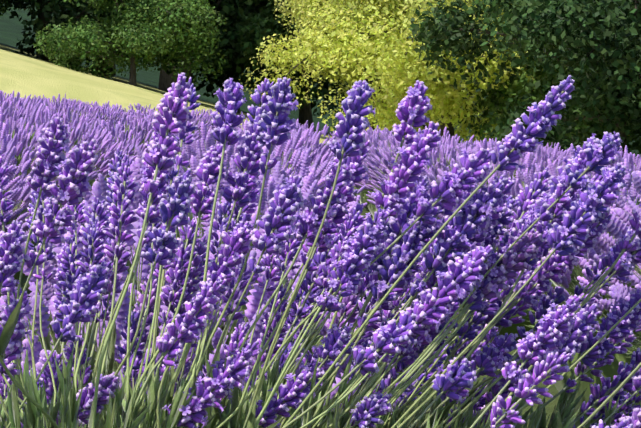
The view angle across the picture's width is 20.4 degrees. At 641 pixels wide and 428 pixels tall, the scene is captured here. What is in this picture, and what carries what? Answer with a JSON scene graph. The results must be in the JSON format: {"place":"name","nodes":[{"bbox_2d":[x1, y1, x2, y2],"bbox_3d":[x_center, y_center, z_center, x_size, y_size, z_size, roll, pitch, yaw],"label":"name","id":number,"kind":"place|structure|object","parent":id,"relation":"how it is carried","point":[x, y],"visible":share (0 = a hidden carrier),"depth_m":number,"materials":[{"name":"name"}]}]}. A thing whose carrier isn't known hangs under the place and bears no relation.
{"place":"outdoors","nodes":[
{"label":"outdoors","id":0,"kind":"place"},
{"bbox_2d":[0,2,640,427],"bbox_3d":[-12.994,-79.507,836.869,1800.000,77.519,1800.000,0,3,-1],"label":"ground","id":1,"kind":"structure","parent":0,"point":[22,74],"depth_m":31.07,"materials":[{"name":"plant"}]},
{"bbox_2d":[0,1,8,17],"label":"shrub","id":2,"kind":"object","parent":1,"relation":"on","point":[3,8],"visible":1,"depth_m":37.35,"materials":[{"name":"green plant"}]},
{"bbox_2d":[0,154,23,229],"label":"bush","id":3,"kind":"object","parent":1,"relation":"on","point":[10,183],"visible":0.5,"depth_m":4.11,"materials":[{"name":"purple plant"}]},
{"bbox_2d":[0,100,30,127],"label":"lavender","id":4,"kind":"object","parent":1,"relation":"on","point":[4,105],"visible":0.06,"depth_m":9.50,"materials":[{"name":"purple plant"}]},
{"bbox_2d":[0,152,35,320],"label":"lavender","id":5,"kind":"object","parent":1,"relation":"on","point":[24,187],"visible":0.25,"depth_m":4.57,"materials":[{"name":"purple plant"}]},
{"bbox_2d":[4,97,44,124],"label":"lavender","id":6,"kind":"object","parent":1,"relation":"on","point":[22,107],"depth_m":10.73,"materials":[{"name":"purple plant"}]},
{"bbox_2d":[0,90,51,131],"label":"lavender plant","id":7,"kind":"object","parent":1,"relation":"on","point":[21,112],"visible":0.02,"depth_m":10.17,"materials":[{"name":"purple plant"}]},
{"bbox_2d":[8,94,45,109],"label":"lavender","id":8,"kind":"object","parent":1,"relation":"on","point":[24,99],"depth_m":16.30,"materials":[{"name":"purple plant"}]},
{"bbox_2d":[0,97,54,120],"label":"bush","id":9,"kind":"object","parent":1,"relation":"on","point":[15,104],"visible":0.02,"depth_m":11.24,"materials":[{"name":"purple plant"}]},
{"bbox_2d":[0,124,64,244],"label":"lavender","id":10,"kind":"object","parent":1,"relation":"on","point":[25,158],"visible":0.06,"depth_m":5.25,"materials":[{"name":"purple plant"}]},
{"bbox_2d":[30,97,58,111],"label":"lavender","id":11,"kind":"object","parent":1,"relation":"on","point":[41,102],"visible":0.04,"depth_m":17.35,"materials":[{"name":"purple plant"}]},
{"bbox_2d":[29,96,63,109],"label":"lavender","id":12,"kind":"object","parent":1,"relation":"on","point":[47,99],"visible":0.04,"depth_m":18.47,"materials":[{"name":"purple plant"}]},
{"bbox_2d":[0,104,95,289],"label":"lavender plant","id":13,"kind":"object","parent":1,"relation":"on","point":[21,145],"visible":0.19,"depth_m":5.83,"materials":[{"name":"purple plant"}]},
{"bbox_2d":[2,111,95,197],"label":"lavender","id":14,"kind":"object","parent":1,"relation":"on","point":[23,121],"depth_m":6.49,"materials":[{"name":"purple plant"}]},
{"bbox_2d":[0,0,113,76],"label":"dark tree","id":15,"kind":"object","parent":1,"relation":"on","point":[97,68],"visible":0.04,"depth_m":44.56,"materials":[{"name":"green plant"}]},
{"bbox_2d":[40,103,78,130],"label":"lavender","id":16,"kind":"object","parent":1,"relation":"on","point":[60,112],"visible":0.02,"depth_m":12.39,"materials":[{"name":"purple plant"}]},
{"bbox_2d":[40,93,83,114],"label":"lavender","id":17,"kind":"object","parent":1,"relation":"on","point":[59,98],"visible":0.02,"depth_m":19.08,"materials":[{"name":"purple plant"}]},
{"bbox_2d":[42,98,104,128],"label":"bush","id":18,"kind":"object","parent":1,"relation":"on","point":[71,104],"visible":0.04,"depth_m":13.01,"materials":[{"name":"purple plant"}]},
{"bbox_2d":[16,109,136,239],"bbox_3d":[-1.069,-0.102,7.000,0.605,0.625,0.566,3,4,45],"label":"lavender plant","id":19,"kind":"object","parent":1,"relation":"on","point":[102,162],"visible":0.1,"depth_m":6.94,"materials":[{"name":"purple plant"}]},
{"bbox_2d":[30,106,133,164],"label":"lavender","id":20,"kind":"object","parent":1,"relation":"on","point":[66,119],"visible":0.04,"depth_m":8.06,"materials":[{"name":"purple plant"}]},
{"bbox_2d":[0,0,169,61],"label":"tree","id":21,"kind":"object","parent":1,"relation":"on","point":[41,17],"visible":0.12,"depth_m":40.01,"materials":[{"name":"green plant"}]},
{"bbox_2d":[71,102,117,128],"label":"bush","id":22,"kind":"object","parent":1,"relation":"on","point":[99,115],"visible":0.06,"depth_m":14.68,"materials":[{"name":"purple plant"}]},
{"bbox_2d":[79,100,128,121],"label":"lavender","id":23,"kind":"object","parent":1,"relation":"on","point":[103,114],"visible":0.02,"depth_m":15.88,"materials":[{"name":"purple plant"}]},
{"bbox_2d":[67,124,142,191],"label":"lavender","id":24,"kind":"object","parent":1,"relation":"on","point":[88,134],"visible":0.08,"depth_m":7.58,"materials":[{"name":"purple plant"}]},
{"bbox_2d":[84,120,149,156],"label":"bush","id":25,"kind":"object","parent":1,"relation":"on","point":[118,129],"depth_m":8.67,"materials":[{"name":"purple plant"}]},
{"bbox_2d":[101,102,134,119],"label":"lavender","id":26,"kind":"object","parent":1,"relation":"on","point":[128,113],"visible":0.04,"depth_m":16.50,"materials":[{"name":"purple plant"}]},
{"bbox_2d":[58,13,177,91],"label":"dark tree","id":27,"kind":"object","parent":1,"relation":"on","point":[165,81],"depth_m":56.53,"materials":[{"name":"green plant"}]},
{"bbox_2d":[33,0,227,86],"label":"tree","id":28,"kind":"object","parent":1,"relation":"on","point":[137,34],"visible":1,"depth_m":34.87,"materials":[{"name":"green plant"}]},
{"bbox_2d":[85,107,186,157],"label":"lavender","id":29,"kind":"object","parent":1,"relation":"on","point":[143,129],"visible":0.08,"depth_m":9.21,"materials":[{"name":"purple plant"}]},
{"bbox_2d":[117,103,157,117],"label":"lavender","id":30,"kind":"object","parent":1,"relation":"on","point":[138,106],"visible":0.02,"depth_m":19.86,"materials":[{"name":"purple plant"}]},
{"bbox_2d":[124,120,153,139],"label":"lavender","id":31,"kind":"object","parent":1,"relation":"on","point":[136,127],"depth_m":9.84,"materials":[{"name":"purple plant"}]},
{"bbox_2d":[128,119,179,144],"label":"bush","id":32,"kind":"object","parent":1,"relation":"on","point":[142,122],"depth_m":10.51,"materials":[{"name":"purple plant"}]},
{"bbox_2d":[121,108,191,152],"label":"lavender","id":33,"kind":"object","parent":1,"relation":"on","point":[149,116],"depth_m":11.10,"materials":[{"name":"purple plant"}]},
{"bbox_2d":[0,0,312,92],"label":"tree","id":34,"kind":"object","parent":1,"relation":"on","point":[231,37],"visible":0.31,"depth_m":38.95,"materials":[{"name":"green plant"}]},
{"bbox_2d":[186,121,202,150],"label":"plant","id":35,"kind":"object","parent":1,"relation":"on","point":[196,134],"visible":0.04,"depth_m":13.38,"materials":[{"name":"purple plant"}]},
{"bbox_2d":[186,110,218,140],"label":"lavender","id":36,"kind":"object","parent":1,"relation":"on","point":[199,123],"visible":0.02,"depth_m":15.07,"materials":[{"name":"purple plant"}]},
{"bbox_2d":[189,109,216,142],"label":"lavender","id":37,"kind":"object","parent":1,"relation":"on","point":[207,117],"visible":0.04,"depth_m":16.18,"materials":[{"name":"purple plant"}]},
{"bbox_2d":[77,121,330,225],"bbox_3d":[-0.239,0.097,4.425,0.659,0.656,0.605,-2,2,-38],"label":"lavender","id":38,"kind":"object","parent":1,"relation":"on","point":[209,138],"visible":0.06,"depth_m":4.38,"materials":[{"name":"purple plant"}]},
{"bbox_2d":[23,159,390,374],"bbox_3d":[-0.176,0.216,2.733,0.577,0.602,0.629,0,4,-6],"label":"lavender","id":39,"kind":"object","parent":1,"relation":"on","point":[103,185],"visible":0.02,"depth_m":2.68,"materials":[{"name":"purple plant"}]},
{"bbox_2d":[195,111,218,144],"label":"lavender","id":40,"kind":"object","parent":1,"relation":"on","point":[210,123],"depth_m":17.38,"materials":[{"name":"purple plant"}]},
{"bbox_2d":[0,181,418,427],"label":"lavender","id":41,"kind":"object","parent":1,"relation":"on","point":[143,269],"visible":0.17,"depth_m":1.54,"materials":[{"name":"purple plant"}]},
{"bbox_2d":[153,0,278,112],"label":"dark tree","id":42,"kind":"object","parent":1,"relation":"on","point":[177,66],"visible":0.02,"depth_m":45.54,"materials":[{"name":"green plant"}]},
{"bbox_2d":[130,155,313,242],"bbox_3d":[-0.204,0.169,3.836,0.583,0.589,0.546,-1,3,-11],"label":"lavender","id":43,"kind":"object","parent":1,"relation":"on","point":[193,162],"depth_m":3.81,"materials":[{"name":"purple plant"}]},
{"bbox_2d":[0,146,454,390],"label":"lavender","id":44,"kind":"object","parent":1,"relation":"on","point":[49,268],"visible":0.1,"depth_m":2.09,"materials":[{"name":"purple plant"}]},
{"bbox_2d":[195,140,310,174],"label":"lavender","id":45,"kind":"object","parent":1,"relation":"on","point":[240,144],"depth_m":5.51,"materials":[{"name":"purple plant"}]},
{"bbox_2d":[207,126,334,167],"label":"lavender","id":46,"kind":"object","parent":1,"relation":"on","point":[333,157],"depth_m":7.29,"materials":[{"name":"purple plant"}]},
{"bbox_2d":[186,120,366,207],"bbox_3d":[-0.237,0.069,4.998,0.605,0.665,0.646,-2,4,-33],"label":"lavender","id":47,"kind":"object","parent":1,"relation":"on","point":[286,154],"visible":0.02,"depth_m":4.92,"materials":[{"name":"purple plant"}]},
{"bbox_2d":[197,123,357,205],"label":"lavender","id":48,"kind":"object","parent":1,"relation":"on","point":[314,139],"visible":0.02,"depth_m":6.10,"materials":[{"name":"purple plant"}]},
{"bbox_2d":[239,119,330,145],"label":"lavender","id":49,"kind":"object","parent":1,"relation":"on","point":[325,141],"visible":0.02,"depth_m":10.74,"materials":[{"name":"purple plant"}]},
{"bbox_2d":[190,150,401,379],"bbox_3d":[-0.102,0.190,3.228,0.578,0.611,0.565,-4,4,-38],"label":"lavender plant","id":50,"kind":"object","parent":1,"relation":"on","point":[307,180],"visible":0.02,"depth_m":3.22,"materials":[{"name":"purple plant"}]},
{"bbox_2d":[279,130,334,157],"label":"bush","id":51,"kind":"object","parent":1,"relation":"on","point":[305,141],"depth_m":7.92,"materials":[{"name":"purple plant"}]},
{"bbox_2d":[280,122,340,159],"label":"bush","id":52,"kind":"object","parent":1,"relation":"on","point":[320,146],"visible":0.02,"depth_m":8.94,"materials":[{"name":"purple plant"}]},
{"bbox_2d":[0,72,640,427],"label":"lavender","id":53,"kind":"object","parent":1,"relation":"on","point":[525,263],"visible":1,"depth_m":0.97,"materials":[{"name":"purple plant"}]},
{"bbox_2d":[174,0,467,133],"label":"tree","id":54,"kind":"object","parent":1,"relation":"on","point":[305,112],"visible":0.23,"depth_m":40.56,"materials":[{"name":"green plant"}]},
{"bbox_2d":[302,146,365,211],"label":"plant","id":55,"kind":"object","parent":1,"relation":"on","point":[361,189],"visible":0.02,"depth_m":6.66,"materials":[{"name":"purple plant"}]},
{"bbox_2d":[238,0,474,136],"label":"lime tree","id":56,"kind":"object","parent":1,"relation":"on","point":[303,7],"visible":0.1,"depth_m":35.77,"materials":[{"name":"yellow plant"}]},
{"bbox_2d":[340,128,389,193],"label":"plant","id":57,"kind":"object","parent":1,"relation":"on","point":[365,132],"depth_m":14.40,"materials":[{"name":"purple plant"}]},
{"bbox_2d":[358,140,382,214],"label":"bush","id":58,"kind":"object","parent":1,"relation":"on","point":[373,209],"depth_m":11.11,"materials":[{"name":"purple plant"}]},
{"bbox_2d":[356,141,389,212],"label":"bush","id":59,"kind":"object","parent":1,"relation":"on","point":[362,199],"depth_m":12.83,"materials":[{"name":"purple plant"}]},
{"bbox_2d":[357,130,388,194],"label":"bush","id":60,"kind":"object","parent":1,"relation":"on","point":[370,139],"visible":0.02,"depth_m":13.37,"materials":[{"name":"purple plant"}]},
{"bbox_2d":[361,145,395,205],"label":"bush","id":61,"kind":"object","parent":1,"relation":"on","point":[370,186],"visible":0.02,"depth_m":9.25,"materials":[{"name":"purple plant"}]},
{"bbox_2d":[354,140,403,211],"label":"plant","id":62,"kind":"object","parent":1,"relation":"on","point":[362,184],"visible":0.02,"depth_m":10.39,"materials":[{"name":"purple plant"}]},
{"bbox_2d":[362,140,396,216],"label":"plant","id":63,"kind":"object","parent":1,"relation":"on","point":[370,206],"depth_m":11.60,"materials":[{"name":"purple plant"}]},
{"bbox_2d":[363,124,398,147],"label":"plant","id":64,"kind":"object","parent":1,"relation":"on","point":[375,132],"depth_m":14.03,"materials":[{"name":"purple plant"}]},
{"bbox_2d":[365,131,397,155],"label":"plant","id":65,"kind":"object","parent":1,"relation":"on","point":[390,134],"depth_m":12.19,"materials":[{"name":"purple plant"}]},
{"bbox_2d":[361,127,462,219],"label":"plant","id":66,"kind":"object","parent":1,"relation":"on","point":[380,152],"visible":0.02,"depth_m":9.96,"materials":[{"name":"purple plant"}]},
{"bbox_2d":[362,126,474,192],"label":"plant","id":67,"kind":"object","parent":1,"relation":"on","point":[385,164],"visible":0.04,"depth_m":8.66,"materials":[{"name":"purple plant"}]},
{"bbox_2d":[366,141,476,259],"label":"plant","id":68,"kind":"object","parent":1,"relation":"on","point":[433,154],"visible":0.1,"depth_m":7.60,"materials":[{"name":"purple plant"}]},
{"bbox_2d":[293,0,556,142],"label":"lime tree","id":69,"kind":"object","parent":1,"relation":"on","point":[401,71],"visible":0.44,"depth_m":31.22,"materials":[{"name":"yellow plant"}]},
{"bbox_2d":[371,134,481,193],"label":"plant","id":70,"kind":"object","parent":1,"relation":"on","point":[448,141],"visible":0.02,"depth_m":8.08,"materials":[{"name":"purple plant"}]},
{"bbox_2d":[406,160,512,250],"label":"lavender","id":71,"kind":"object","parent":1,"relation":"on","point":[430,170],"depth_m":6.96,"materials":[{"name":"purple plant"}]},
{"bbox_2d":[427,163,513,312],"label":"plant","id":72,"kind":"object","parent":1,"relation":"on","point":[440,218],"depth_m":6.24,"materials":[{"name":"purple plant"}]},
{"bbox_2d":[456,138,497,154],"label":"lavender","id":73,"kind":"object","parent":1,"relation":"on","point":[481,145],"visible":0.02,"depth_m":13.10,"materials":[{"name":"purple plant"}]},
{"bbox_2d":[470,138,501,148],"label":"lavender","id":74,"kind":"object","parent":1,"relation":"on","point":[471,143],"visible":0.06,"depth_m":13.68,"materials":[{"name":"purple plant"}]},
{"bbox_2d":[437,153,558,342],"bbox_3d":[0.580,0.118,5.292,0.565,0.602,0.578,-1,3,-20],"label":"plant","id":75,"kind":"object","parent":1,"relation":"on","point":[515,190],"visible":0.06,"depth_m":5.22,"materials":[{"name":"purple plant"}]},
{"bbox_2d":[416,139,591,217],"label":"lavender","id":76,"kind":"object","parent":1,"relation":"on","point":[537,160],"visible":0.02,"depth_m":5.84,"materials":[{"name":"purple plant"}]},
{"bbox_2d":[408,0,640,157],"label":"tree","id":77,"kind":"object","parent":1,"relation":"on","point":[569,34],"visible":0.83,"depth_m":26.16,"materials":[{"name":"green plant"}]},
{"bbox_2d":[495,146,557,166],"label":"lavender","id":78,"kind":"object","parent":1,"relation":"on","point":[544,153],"depth_m":11.35,"materials":[{"name":"purple plant"}]},
{"bbox_2d":[425,66,628,144],"bbox_3d":[4.708,-3.494,35.419,5.588,5.191,5.625,1,3,10],"label":"lime tree","id":79,"kind":"object","parent":1,"relation":"on","point":[464,132],"depth_m":35.27,"materials":[{"name":"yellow plant"}]},
{"bbox_2d":[512,147,570,175],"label":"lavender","id":80,"kind":"object","parent":1,"relation":"on","point":[545,158],"depth_m":10.20,"materials":[{"name":"purple plant"}]},
{"bbox_2d":[460,0,634,111],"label":"tree","id":81,"kind":"object","parent":1,"relation":"on","point":[502,90],"visible":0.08,"depth_m":31.92,"materials":[{"name":"green plant"}]},
{"bbox_2d":[458,8,638,160],"bbox_3d":[5.405,-3.097,32.609,6.156,4.927,6.584,1,3,21],"label":"tree","id":82,"kind":"object","parent":1,"relation":"on","point":[523,82],"visible":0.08,"depth_m":30.74,"materials":[{"name":"green plant"}]},
{"bbox_2d":[531,151,570,165],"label":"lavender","id":83,"kind":"object","parent":1,"relation":"on","point":[558,158],"depth_m":10.82,"materials":[{"name":"purple plant"}]},
{"bbox_2d":[541,143,564,152],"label":"lavender","id":84,"kind":"object","parent":1,"relation":"on","point":[547,145],"visible":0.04,"depth_m":21.27,"materials":[{"name":"purple plant"}]},
{"bbox_2d":[494,143,638,324],"bbox_3d":[0.694,0.130,4.661,0.573,0.626,0.586,1,1,7],"label":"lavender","id":85,"kind":"object","parent":1,"relation":"on","point":[525,177],"depth_m":4.62,"materials":[{"name":"purple plant"}]},
{"bbox_2d":[494,158,640,427],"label":"plant","id":86,"kind":"object","parent":1,"relation":"on","point":[570,282],"visible":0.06,"depth_m":3.44,"materials":[{"name":"purple plant"}]},
{"bbox_2d":[527,182,640,312],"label":"plant","id":87,"kind":"object","parent":1,"relation":"on","point":[631,193],"depth_m":4.04,"materials":[{"name":"purple plant"}]},
{"bbox_2d":[568,200,640,358],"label":"plant","id":88,"kind":"object","parent":1,"relation":"on","point":[617,225],"visible":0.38,"depth_m":2.40,"materials":[{"name":"purple plant"}]},
{"bbox_2d":[574,171,640,364],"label":"plant","id":89,"kind":"object","parent":1,"relation":"on","point":[600,301],"visible":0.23,"depth_m":2.89,"materials":[{"name":"purple plant"}]},
{"bbox_2d":[578,0,640,126],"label":"tree","id":90,"kind":"object","parent":1,"relation":"on","point":[630,9],"depth_m":27.08,"materials":[{"name":"green plant"}]},
{"bbox_2d":[587,145,640,192],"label":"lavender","id":91,"kind":"object","parent":1,"relation":"on","point":[629,158],"depth_m":7.29,"materials":[{"name":"purple plant"}]},
{"bbox_2d":[606,153,639,171],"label":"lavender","id":92,"kind":"object","parent":1,"relation":"on","point":[637,167],"depth_m":7.93,"materials":[{"name":"purple plant"}]}
]}

